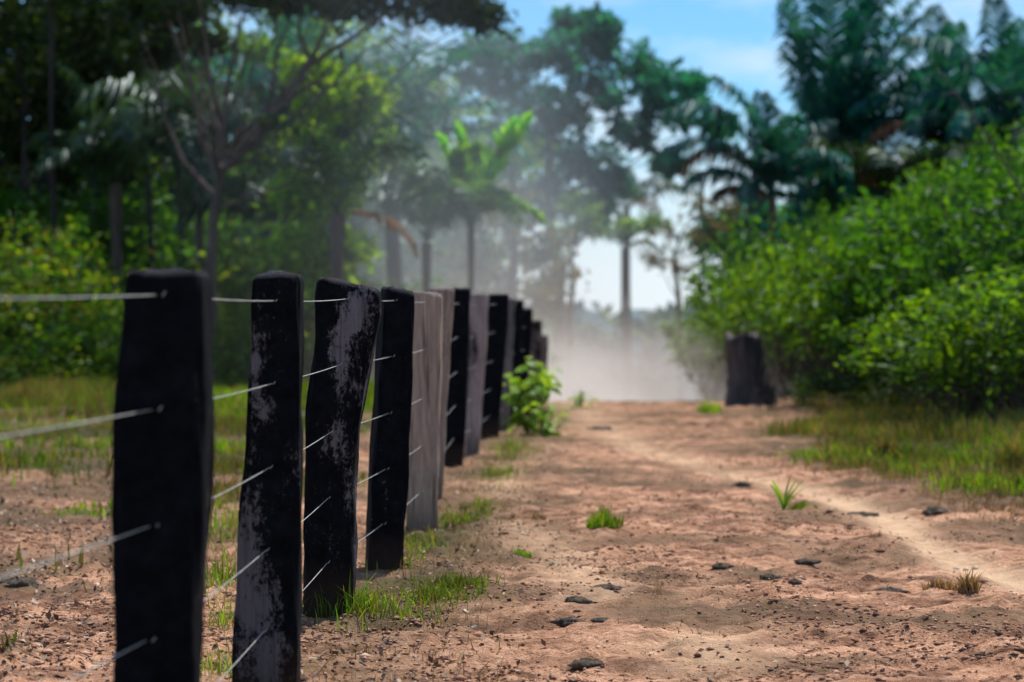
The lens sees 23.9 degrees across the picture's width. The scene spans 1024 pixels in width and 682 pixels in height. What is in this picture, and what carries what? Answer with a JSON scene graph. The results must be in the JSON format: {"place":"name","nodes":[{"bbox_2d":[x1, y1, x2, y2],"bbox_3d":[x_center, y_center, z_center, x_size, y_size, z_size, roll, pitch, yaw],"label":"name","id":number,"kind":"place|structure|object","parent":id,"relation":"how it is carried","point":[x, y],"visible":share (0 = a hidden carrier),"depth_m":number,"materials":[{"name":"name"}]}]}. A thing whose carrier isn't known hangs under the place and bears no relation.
{"place":"outdoors","nodes":[
{"label":"outdoors","id":0,"kind":"place"},
{"bbox_2d":[0,366,373,525],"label":"grass","id":1,"kind":"structure","parent":0,"point":[368,402],"depth_m":21.75,"materials":[{"name":"plant"}]},
{"bbox_2d":[0,362,374,653],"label":"dry grass","id":2,"kind":"structure","parent":0,"point":[46,392],"depth_m":26.03,"materials":[{"name":"plant"}]},
{"bbox_2d":[0,342,1023,681],"bbox_3d":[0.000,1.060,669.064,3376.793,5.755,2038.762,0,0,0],"label":"ground","id":3,"kind":"structure","parent":0,"point":[998,560],"depth_m":12.14,"materials":[{"name":"soil"}]},
{"bbox_2d":[0,576,38,587],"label":"rock","id":4,"kind":"object","parent":3,"relation":"on","point":[13,582],"visible":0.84,"depth_m":11.02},
{"bbox_2d":[0,235,107,374],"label":"bush","id":5,"kind":"object","parent":3,"relation":"on","point":[25,313],"visible":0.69,"depth_m":37.46,"materials":[{"name":"green plant"}]},
{"bbox_2d":[0,173,112,306],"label":"bush","id":6,"kind":"object","parent":3,"relation":"on","point":[8,201],"visible":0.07,"depth_m":45.61,"materials":[{"name":"green plant"}]},
{"bbox_2d":[0,330,116,389],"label":"bush","id":7,"kind":"object","parent":3,"relation":"on","point":[76,364],"visible":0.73,"depth_m":35.67,"materials":[{"name":"green plant"}]},
{"bbox_2d":[0,298,122,382],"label":"bush","id":8,"kind":"object","parent":3,"relation":"on","point":[106,316],"visible":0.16,"depth_m":37.04,"materials":[{"name":"green plant"}]},
{"bbox_2d":[37,0,95,303],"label":"slim tree","id":9,"kind":"object","parent":3,"relation":"on","point":[53,5],"visible":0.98,"depth_m":43.94,"materials":[{"name":"brown plant"}]},
{"bbox_2d":[0,190,142,329],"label":"bush","id":10,"kind":"object","parent":3,"relation":"on","point":[42,212],"visible":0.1,"depth_m":45.56,"materials":[{"name":"green plant"}]},
{"bbox_2d":[0,210,144,375],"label":"bush","id":11,"kind":"object","parent":3,"relation":"on","point":[89,272],"visible":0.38,"depth_m":38.51,"materials":[{"name":"leaves"},{"name":"bark"}]},
{"bbox_2d":[36,292,122,385],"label":"bush","id":12,"kind":"object","parent":3,"relation":"on","point":[112,349],"visible":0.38,"depth_m":36.39,"materials":[{"name":"green plant"}]},
{"bbox_2d":[0,0,161,259],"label":"forest tree","id":13,"kind":"object","parent":3,"relation":"on","point":[95,28],"visible":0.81,"depth_m":45.94,"materials":[{"name":"green plant"}]},
{"bbox_2d":[23,59,194,295],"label":"palm tree","id":14,"kind":"object","parent":3,"relation":"on","point":[114,195],"visible":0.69,"depth_m":43.61,"materials":[{"name":"green plant"}]},
{"bbox_2d":[38,232,184,359],"bbox_3d":[-6.384,-0.460,39.977,3.390,2.724,3.880,0,0,16],"label":"bush","id":15,"kind":"object","parent":3,"relation":"on","point":[118,284],"visible":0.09,"depth_m":39.97,"materials":[{"name":"green plant"}]},
{"bbox_2d":[0,0,225,215],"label":"forest tree","id":16,"kind":"object","parent":3,"relation":"on","point":[102,74],"visible":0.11,"depth_m":48.56,"materials":[{"name":"green plant"}]},
{"bbox_2d":[0,155,236,270],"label":"forest tree","id":17,"kind":"object","parent":3,"relation":"on","point":[6,180],"visible":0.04,"depth_m":55.58,"materials":[{"name":"green plant"}]},
{"bbox_2d":[9,30,227,253],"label":"forest tree","id":18,"kind":"object","parent":3,"relation":"on","point":[72,184],"visible":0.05,"depth_m":50.95,"materials":[{"name":"green plant"}]},
{"bbox_2d":[0,167,238,291],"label":"bush","id":19,"kind":"object","parent":3,"relation":"on","point":[138,201],"visible":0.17,"depth_m":47.58,"materials":[{"name":"green plant"}]},
{"bbox_2d":[58,328,249,386],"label":"bush","id":20,"kind":"object","parent":3,"relation":"on","point":[221,372],"visible":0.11,"depth_m":37.02,"materials":[{"name":"green plant"}]},
{"bbox_2d":[139,4,184,268],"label":"slim tree","id":21,"kind":"object","parent":3,"relation":"on","point":[149,215],"visible":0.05,"depth_m":45.95,"materials":[{"name":"brown plant"}]},
{"bbox_2d":[111,268,214,681],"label":"fence post","id":22,"kind":"object","parent":3,"relation":"on","point":[163,455],"visible":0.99,"depth_m":5.70,"materials":[{"name":"brown wood"}]},
{"bbox_2d":[0,332,492,437],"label":"fence wire","id":23,"kind":"object","parent":22,"relation":"attached to","point":[149,409],"visible":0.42,"depth_m":5.41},
{"bbox_2d":[0,349,524,577],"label":"fence wire","id":24,"kind":"object","parent":22,"relation":"attached to","point":[149,526],"visible":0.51,"depth_m":5.40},
{"bbox_2d":[0,294,524,305],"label":"fence wire","id":25,"kind":"object","parent":22,"relation":"attached to","point":[154,295],"visible":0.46,"depth_m":5.41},
{"bbox_2d":[169,0,214,269],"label":"slim tree","id":26,"kind":"object","parent":3,"relation":"on","point":[182,234],"visible":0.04,"depth_m":46.94,"materials":[{"name":"brown plant"}]},
{"bbox_2d":[96,196,291,306],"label":"bush","id":27,"kind":"object","parent":3,"relation":"on","point":[222,248],"visible":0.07,"depth_m":48.12,"materials":[{"name":"green plant"}]},
{"bbox_2d":[68,64,323,271],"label":"palm tree","id":28,"kind":"object","parent":3,"relation":"on","point":[178,115],"visible":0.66,"depth_m":42.34,"materials":[{"name":"green plant"}]},
{"bbox_2d":[151,30,297,273],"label":"forest tree","id":29,"kind":"object","parent":3,"relation":"on","point":[257,49],"visible":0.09,"depth_m":52.01,"materials":[{"name":"green plant"}]},
{"bbox_2d":[136,2,348,169],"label":"forest tree","id":30,"kind":"object","parent":3,"relation":"on","point":[243,33],"visible":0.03,"depth_m":60.99,"materials":[{"name":"green plant"}]},
{"bbox_2d":[170,190,322,369],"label":"bush","id":31,"kind":"object","parent":3,"relation":"on","point":[240,289],"visible":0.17,"depth_m":40.42,"materials":[{"name":"green plant"}]},
{"bbox_2d":[212,298,313,378],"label":"bush","id":32,"kind":"object","parent":3,"relation":"on","point":[238,338],"visible":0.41,"depth_m":38.05,"materials":[{"name":"green plant"}]},
{"bbox_2d":[169,155,359,271],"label":"palm tree","id":33,"kind":"object","parent":3,"relation":"on","point":[256,186],"visible":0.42,"depth_m":41.67,"materials":[{"name":"green plant"}]},
{"bbox_2d":[232,270,303,681],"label":"fence post","id":34,"kind":"object","parent":3,"relation":"on","point":[268,601],"visible":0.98,"depth_m":7.91,"materials":[{"name":"brown wood"}]},
{"bbox_2d":[163,6,440,277],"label":"palm tree","id":35,"kind":"object","parent":3,"relation":"on","point":[409,87],"visible":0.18,"depth_m":43.21,"materials":[{"name":"green plant"}]},
{"bbox_2d":[230,163,385,265],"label":"forest tree","id":36,"kind":"object","parent":3,"relation":"on","point":[359,222],"visible":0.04,"depth_m":57.20,"materials":[{"name":"green plant"}]},
{"bbox_2d":[98,0,521,381],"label":"forked tree","id":37,"kind":"object","parent":3,"relation":"on","point":[479,17],"visible":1,"depth_m":37.98,"materials":[{"name":"green plant"}]},
{"bbox_2d":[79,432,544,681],"bbox_3d":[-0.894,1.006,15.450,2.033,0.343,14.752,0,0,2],"label":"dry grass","id":38,"kind":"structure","parent":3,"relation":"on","point":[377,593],"depth_m":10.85,"materials":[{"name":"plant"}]},
{"bbox_2d":[107,431,544,678],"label":"grass","id":39,"kind":"structure","parent":3,"relation":"on","point":[386,603],"depth_m":10.76,"materials":[{"name":"plant"}]},
{"bbox_2d":[245,33,407,308],"bbox_3d":[-3.026,-2.036,39.966,2.662,6.040,2.377,0,0,0],"label":"forest tree","id":40,"kind":"object","parent":3,"relation":"on","point":[307,249],"visible":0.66,"depth_m":39.68,"materials":[{"name":"green plant"}]},
{"bbox_2d":[231,107,430,279],"bbox_3d":[-2.809,-1.364,37.528,3.316,4.794,2.774,0,0,-13],"label":"palm tree","id":41,"kind":"object","parent":3,"relation":"on","point":[339,181],"visible":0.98,"depth_m":37.75,"materials":[{"name":"green plant"}]},
{"bbox_2d":[303,277,381,618],"bbox_3d":[-0.702,0.492,10.002,0.324,1.514,0.240,0,0,0],"label":"fence post","id":42,"kind":"object","parent":3,"relation":"on","point":[346,330],"visible":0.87,"depth_m":9.89,"materials":[{"name":"brown wood"}]},
{"bbox_2d":[365,286,414,570],"bbox_3d":[-0.600,0.494,11.802,0.231,1.528,0.267,0,0,-8],"label":"fence post","id":43,"kind":"object","parent":3,"relation":"on","point":[388,488],"visible":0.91,"depth_m":11.69,"materials":[{"name":"brown wood"}]},
{"bbox_2d":[245,9,535,287],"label":"palm tree","id":44,"kind":"object","parent":3,"relation":"on","point":[393,257],"visible":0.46,"depth_m":45.83,"materials":[{"name":"green plant"}]},
{"bbox_2d":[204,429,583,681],"bbox_3d":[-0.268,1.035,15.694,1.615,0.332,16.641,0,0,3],"label":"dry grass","id":45,"kind":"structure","parent":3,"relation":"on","point":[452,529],"depth_m":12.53,"materials":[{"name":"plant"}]},
{"bbox_2d":[284,18,503,290],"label":"forest tree","id":46,"kind":"object","parent":3,"relation":"on","point":[361,41],"visible":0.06,"depth_m":68.50,"materials":[{"name":"green plant"}]},
{"bbox_2d":[406,290,442,531],"bbox_3d":[-0.510,0.459,13.902,0.221,1.505,0.218,0,0,0],"label":"fence post","id":47,"kind":"object","parent":3,"relation":"on","point":[422,505],"visible":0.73,"depth_m":13.80,"materials":[{"name":"grey wood"}]},
{"bbox_2d":[350,125,528,290],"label":"palm tree","id":48,"kind":"object","parent":3,"relation":"on","point":[429,217],"visible":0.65,"depth_m":41.70,"materials":[{"name":"green plant"}]},
{"bbox_2d":[429,286,454,498],"bbox_3d":[-0.499,0.399,16.301,0.226,1.540,0.194,0,0,0],"label":"fence post","id":49,"kind":"object","parent":3,"relation":"on","point":[446,293],"visible":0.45,"depth_m":16.21,"materials":[{"name":"grey wood"}]},
{"bbox_2d":[348,50,557,292],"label":"forest tree","id":50,"kind":"object","parent":3,"relation":"on","point":[410,271],"visible":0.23,"depth_m":61.53,"materials":[{"name":"green plant"}]},
{"bbox_2d":[444,287,470,466],"bbox_3d":[-0.446,0.352,19.502,0.226,1.568,0.183,0,0,0],"label":"fence post","id":51,"kind":"object","parent":3,"relation":"on","point":[457,397],"visible":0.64,"depth_m":19.42,"materials":[{"name":"brown wood"}]},
{"bbox_2d":[367,265,573,367],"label":"bush","id":52,"kind":"object","parent":3,"relation":"on","point":[555,358],"visible":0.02,"depth_m":47.37,"materials":[{"name":"green plant"}]},
{"bbox_2d":[399,110,546,292],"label":"young palm","id":53,"kind":"object","parent":3,"relation":"on","point":[474,169],"visible":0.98,"depth_m":40.71,"materials":[{"name":"green plant"}]},
{"bbox_2d":[464,293,488,453],"bbox_3d":[-0.311,0.339,21.301,0.217,1.530,0.183,0,0,0],"label":"fence post","id":54,"kind":"object","parent":3,"relation":"on","point":[478,320],"visible":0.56,"depth_m":21.21,"materials":[{"name":"grey wood"}]},
{"bbox_2d":[480,294,508,437],"bbox_3d":[-0.177,0.295,23.501,0.295,1.511,0.194,0,0,0],"label":"fence post","id":55,"kind":"object","parent":3,"relation":"on","point":[498,321],"visible":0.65,"depth_m":23.41,"materials":[{"name":"brown wood"}]},
{"bbox_2d":[499,298,514,430],"bbox_3d":[-0.063,0.301,25.501,0.184,1.522,0.162,0,0,0],"label":"fence post","id":56,"kind":"object","parent":3,"relation":"on","point":[505,413],"visible":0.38,"depth_m":25.43,"materials":[{"name":"brown wood"}]},
{"bbox_2d":[431,170,589,330],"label":"broadleaf tree","id":57,"kind":"object","parent":3,"relation":"on","point":[543,291],"visible":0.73,"depth_m":51.89,"materials":[{"name":"green plant"}]},
{"bbox_2d":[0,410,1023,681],"bbox_3d":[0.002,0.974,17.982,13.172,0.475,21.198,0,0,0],"label":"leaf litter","id":58,"kind":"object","parent":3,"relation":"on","point":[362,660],"visible":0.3,"depth_m":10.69,"materials":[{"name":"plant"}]},
{"bbox_2d":[0,400,1023,681],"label":"dirt clods","id":59,"kind":"object","parent":3,"relation":"on","point":[480,634],"visible":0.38,"depth_m":10.05,"materials":[{"name":"soil"}]},
{"bbox_2d":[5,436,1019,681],"bbox_3d":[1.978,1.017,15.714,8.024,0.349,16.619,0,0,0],"label":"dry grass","id":60,"kind":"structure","parent":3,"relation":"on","point":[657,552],"depth_m":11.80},
{"bbox_2d":[510,300,523,420],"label":"fence post","id":61,"kind":"object","parent":3,"relation":"on","point":[517,336],"visible":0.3,"depth_m":27.22,"materials":[{"name":"brown wood"}]},
{"bbox_2d":[520,308,532,412],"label":"fence post","id":62,"kind":"object","parent":3,"relation":"on","point":[527,331],"visible":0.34,"depth_m":29.12,"materials":[{"name":"brown wood"}]},
{"bbox_2d":[501,356,562,433],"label":"leafy plant","id":63,"kind":"object","parent":3,"relation":"on","point":[543,385],"visible":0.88,"depth_m":24.54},
{"bbox_2d":[529,320,541,399],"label":"fence post","id":64,"kind":"object","parent":3,"relation":"on","point":[536,343],"visible":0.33,"depth_m":30.92,"materials":[{"name":"brown wood"}]},
{"bbox_2d":[522,402,571,437],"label":"leafy plant","id":65,"kind":"object","parent":3,"relation":"on","point":[547,429],"visible":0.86,"depth_m":23.94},
{"bbox_2d":[242,298,859,382],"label":"forest","id":66,"kind":"object","parent":3,"relation":"on","point":[597,337],"visible":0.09,"depth_m":198.09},
{"bbox_2d":[567,658,604,669],"bbox_3d":[0.267,1.176,8.776,0.136,0.052,0.094,0,0,-18],"label":"rock","id":67,"kind":"object","parent":3,"relation":"on","point":[582,663],"visible":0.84,"depth_m":8.75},
{"bbox_2d":[442,0,740,401],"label":"broadleaf tree","id":68,"kind":"object","parent":3,"relation":"on","point":[582,30],"visible":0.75,"depth_m":73.57,"materials":[{"name":"green plant"}]},
{"bbox_2d":[518,190,673,401],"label":"broadleaf tree","id":69,"kind":"object","parent":3,"relation":"on","point":[627,228],"visible":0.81,"depth_m":60.00,"materials":[{"name":"green plant"}]},
{"bbox_2d":[584,503,624,528],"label":"grass tuft","id":70,"kind":"object","parent":3,"relation":"on","point":[603,518],"visible":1,"depth_m":13.61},
{"bbox_2d":[555,209,659,400],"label":"palm tree","id":71,"kind":"object","parent":3,"relation":"on","point":[627,238],"visible":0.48,"depth_m":71.94,"materials":[{"name":"grey plant"}]},
{"bbox_2d":[557,167,706,400],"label":"palm tree","id":72,"kind":"object","parent":3,"relation":"on","point":[668,187],"visible":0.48,"depth_m":75.92,"materials":[{"name":"green plant"}]},
{"bbox_2d":[632,191,747,400],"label":"thin tree","id":73,"kind":"object","parent":3,"relation":"on","point":[674,263],"visible":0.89,"depth_m":63.95,"materials":[{"name":"green plant"}]},
{"bbox_2d":[658,292,744,400],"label":"bush","id":74,"kind":"object","parent":3,"relation":"on","point":[701,360],"visible":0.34,"depth_m":41.85,"materials":[{"name":"green plant"}]},
{"bbox_2d":[675,194,789,276],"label":"tree","id":75,"kind":"object","parent":3,"relation":"on","point":[763,223],"visible":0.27,"depth_m":65.46,"materials":[{"name":"green plant"}]},
{"bbox_2d":[670,251,814,398],"bbox_3d":[3.677,-0.114,36.991,2.240,2.532,2.538,0,0,38],"label":"bush","id":76,"kind":"object","parent":3,"relation":"on","point":[695,301],"visible":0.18,"depth_m":36.77,"materials":[{"name":"green plant"}]},
{"bbox_2d":[724,332,778,405],"bbox_3d":[3.051,0.403,30.482,0.782,1.045,0.712,0,0,0],"label":"tree stump","id":77,"kind":"object","parent":3,"relation":"on","point":[748,381],"visible":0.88,"depth_m":30.31,"materials":[{"name":"wood"}]},
{"bbox_2d":[655,74,854,267],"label":"palm tree","id":78,"kind":"object","parent":3,"relation":"on","point":[769,163],"visible":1,"depth_m":45.70,"materials":[{"name":"green plant"}]},
{"bbox_2d":[684,196,873,398],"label":"bush","id":79,"kind":"object","parent":3,"relation":"on","point":[753,236],"visible":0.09,"depth_m":41.94,"materials":[{"name":"green plant"}]},
{"bbox_2d":[676,227,887,397],"bbox_3d":[4.263,-0.324,35.026,3.722,2.647,3.286,0,0,-17],"label":"bush","id":80,"kind":"object","parent":3,"relation":"on","point":[742,299],"visible":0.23,"depth_m":34.82,"materials":[{"name":"green plant"}]},
{"bbox_2d":[782,188,856,381],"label":"bush","id":81,"kind":"object","parent":3,"relation":"on","point":[830,232],"visible":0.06,"depth_m":36.91,"materials":[{"name":"green plant"}]},
{"bbox_2d":[779,361,877,404],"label":"bush","id":82,"kind":"object","parent":3,"relation":"on","point":[814,392],"visible":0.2,"depth_m":29.90,"materials":[{"name":"green plant"}]},
{"bbox_2d":[754,197,905,378],"bbox_3d":[5.804,-0.583,37.895,4.248,3.546,4.581,0,0,-16],"label":"bush","id":83,"kind":"object","parent":3,"relation":"on","point":[860,201],"visible":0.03,"depth_m":37.66,"materials":[{"name":"green plant"}]},
{"bbox_2d":[791,390,871,414],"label":"bush","id":84,"kind":"object","parent":3,"relation":"on","point":[827,403],"visible":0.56,"depth_m":27.95,"materials":[{"name":"green plant"}]},
{"bbox_2d":[738,206,932,392],"bbox_3d":[4.520,-0.370,30.970,2.987,2.689,3.383,0,0,21],"label":"bush","id":85,"kind":"object","parent":3,"relation":"on","point":[802,270],"visible":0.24,"depth_m":30.67,"materials":[{"name":"green plant"}]},
{"bbox_2d":[764,352,908,409],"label":"bush","id":86,"kind":"object","parent":3,"relation":"on","point":[824,386],"visible":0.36,"depth_m":28.95,"materials":[{"name":"green plant"}]},
{"bbox_2d":[768,156,915,246],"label":"tree","id":87,"kind":"object","parent":3,"relation":"on","point":[793,222],"visible":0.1,"depth_m":59.72,"materials":[{"name":"green plant"}]},
{"bbox_2d":[743,0,979,244],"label":"palm tree","id":88,"kind":"object","parent":3,"relation":"on","point":[832,95],"visible":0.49,"depth_m":51.37,"materials":[{"name":"green plant"}]},
{"bbox_2d":[863,422,908,462],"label":"weed clump","id":89,"kind":"object","parent":3,"relation":"on","point":[887,444],"visible":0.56,"depth_m":19.34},
{"bbox_2d":[802,323,992,412],"bbox_3d":[4.718,0.458,27.567,2.309,1.478,2.380,0,0,-42],"label":"bush","id":90,"kind":"object","parent":3,"relation":"on","point":[871,396],"visible":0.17,"depth_m":27.36,"materials":[{"name":"green plant"}]},
{"bbox_2d":[799,182,1003,386],"bbox_3d":[5.135,-0.545,30.009,3.061,2.852,3.360,0,0,4],"label":"bush","id":91,"kind":"object","parent":3,"relation":"on","point":[837,293],"visible":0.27,"depth_m":29.54,"materials":[{"name":"green plant"}]},
{"bbox_2d":[792,129,1019,220],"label":"palm tree","id":92,"kind":"object","parent":3,"relation":"on","point":[874,160],"visible":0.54,"depth_m":49.26,"materials":[{"name":"green plant"}]},
{"bbox_2d":[813,140,1017,244],"bbox_3d":[7.125,-0.989,37.833,4.704,4.396,4.285,0,0,-35],"label":"bush","id":93,"kind":"object","parent":3,"relation":"on","point":[893,186],"depth_m":38.07,"materials":[{"name":"green plant"}]},
{"bbox_2d":[814,282,1023,423],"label":"bush","id":94,"kind":"object","parent":3,"relation":"on","point":[945,376],"visible":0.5,"depth_m":24.33,"materials":[{"name":"green plant"}]},
{"bbox_2d":[890,151,959,276],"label":"bush","id":95,"kind":"object","parent":3,"relation":"on","point":[912,200],"visible":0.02,"depth_m":32.02,"materials":[{"name":"green plant"}]},
{"bbox_2d":[836,5,1021,172],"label":"palm tree","id":96,"kind":"object","parent":3,"relation":"on","point":[926,125],"visible":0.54,"depth_m":49.66,"materials":[{"name":"green plant"}]},
{"bbox_2d":[851,351,1014,406],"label":"bush","id":97,"kind":"object","parent":3,"relation":"on","point":[902,373],"visible":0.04,"depth_m":26.39,"materials":[{"name":"green plant"}]},
{"bbox_2d":[850,156,1023,372],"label":"bush","id":98,"kind":"object","parent":3,"relation":"on","point":[937,199],"visible":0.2,"depth_m":28.58,"materials":[{"name":"green plant"}]},
{"bbox_2d":[864,136,1023,392],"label":"bush","id":99,"kind":"object","parent":3,"relation":"on","point":[1009,245],"visible":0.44,"depth_m":27.05,"materials":[{"name":"green plant"}]},
{"bbox_2d":[889,100,1023,241],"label":"bush","id":100,"kind":"object","parent":3,"relation":"on","point":[1020,145],"visible":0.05,"depth_m":37.83,"materials":[{"name":"green plant"}]},
{"bbox_2d":[894,0,1023,199],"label":"palm tree","id":101,"kind":"object","parent":3,"relation":"on","point":[996,110],"visible":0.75,"depth_m":46.69,"materials":[{"name":"green plant"}]},
{"bbox_2d":[898,257,1023,418],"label":"bush","id":102,"kind":"object","parent":3,"relation":"on","point":[1011,302],"visible":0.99,"depth_m":23.18,"materials":[{"name":"green plant"}]},
{"bbox_2d":[948,567,987,593],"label":"grass tuft","id":103,"kind":"object","parent":3,"relation":"on","point":[969,585],"visible":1,"depth_m":10.81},
{"bbox_2d":[926,51,1023,204],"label":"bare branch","id":104,"kind":"object","parent":3,"relation":"on","point":[1005,165],"visible":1,"depth_m":25.48,"materials":[{"name":"brown plant"}]},
{"bbox_2d":[948,107,1023,271],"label":"bush","id":105,"kind":"object","parent":3,"relation":"on","point":[980,163],"visible":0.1,"depth_m":29.90,"materials":[{"name":"green plant"}]},
{"bbox_2d":[972,413,1023,474],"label":"grass tuft","id":106,"kind":"object","parent":3,"relation":"on","point":[1014,444],"visible":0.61,"depth_m":17.98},
{"bbox_2d":[3,0,1023,319],"label":"sky","id":107,"kind":"structure","parent":0,"point":[730,40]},
{"bbox_2d":[706,446,1023,525],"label":"dry grass","id":108,"kind":"structure","parent":0,"point":[989,494],"depth_m":16.78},
{"bbox_2d":[751,379,1023,503],"bbox_3d":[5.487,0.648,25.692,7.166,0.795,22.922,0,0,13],"label":"grass","id":109,"kind":"structure","parent":0,"point":[875,420],"depth_m":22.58,"materials":[{"name":"plant"}]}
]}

